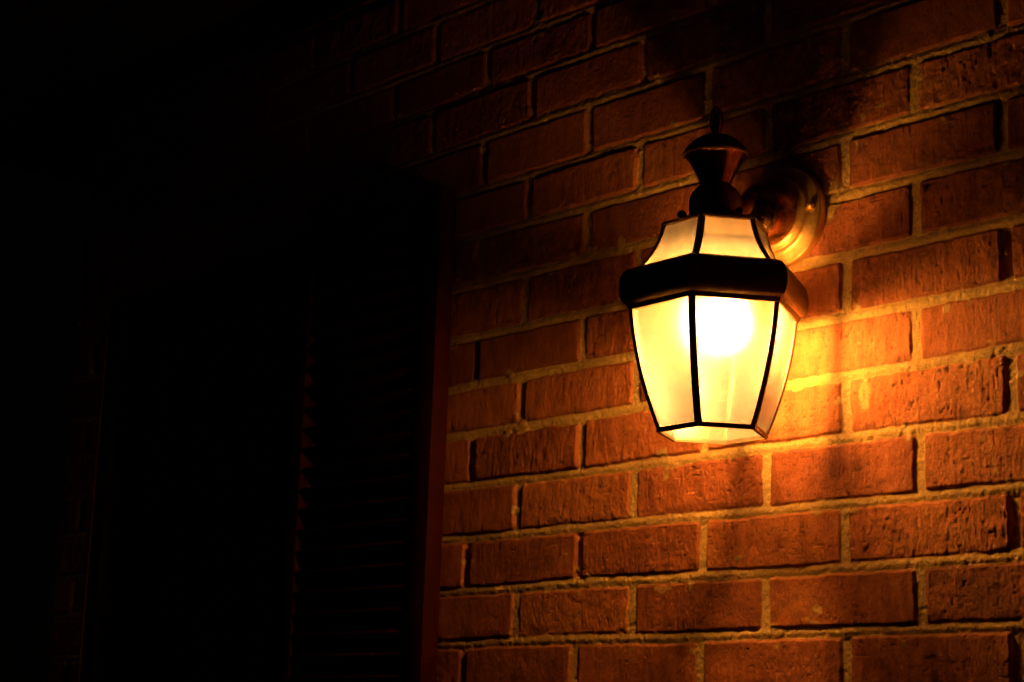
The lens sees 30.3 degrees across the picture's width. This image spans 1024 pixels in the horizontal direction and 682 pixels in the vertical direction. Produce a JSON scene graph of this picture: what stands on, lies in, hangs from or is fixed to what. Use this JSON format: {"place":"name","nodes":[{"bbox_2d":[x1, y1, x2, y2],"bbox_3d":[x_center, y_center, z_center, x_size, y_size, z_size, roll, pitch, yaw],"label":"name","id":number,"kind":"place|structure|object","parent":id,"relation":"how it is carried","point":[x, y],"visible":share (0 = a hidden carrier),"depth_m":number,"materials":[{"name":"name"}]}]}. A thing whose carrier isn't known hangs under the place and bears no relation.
{"place":"outdoors","nodes":[
{"label":"outdoors","id":0,"kind":"place"},
{"bbox_2d":[0,164,90,681],"label":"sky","id":1,"kind":"structure","parent":0,"point":[43,218],"materials":[{"name":"black"}]},
{"bbox_2d":[48,0,1023,681],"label":"brick wall","id":2,"kind":"structure","parent":0,"point":[856,514],"depth_m":2.25,"materials":[{"name":"red brick"}]},
{"bbox_2d":[0,0,367,186],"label":"porch soffit","id":3,"kind":"structure","parent":2,"relation":"attached to","point":[72,72],"depth_m":3.21,"materials":[{"name":"paint"}]},
{"bbox_2d":[80,247,296,681],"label":"sash window","id":4,"kind":"structure","parent":2,"relation":"attached to","point":[182,576],"depth_m":3.05,"materials":[{"name":"glass"}]},
{"bbox_2d":[270,188,456,681],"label":"louvered shutter","id":5,"kind":"object","parent":2,"relation":"attached to","point":[357,599],"visible":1,"depth_m":2.60,"materials":[{"name":"black paint"}]},
{"bbox_2d":[618,106,826,444],"bbox_3d":[0.228,-0.076,2.039,0.214,0.366,0.210,13,-17,-40],"label":"wall lantern","id":6,"kind":"object","parent":2,"relation":"attached to","point":[722,258],"depth_m":2.00,"materials":[{"name":"glass"}]}
]}

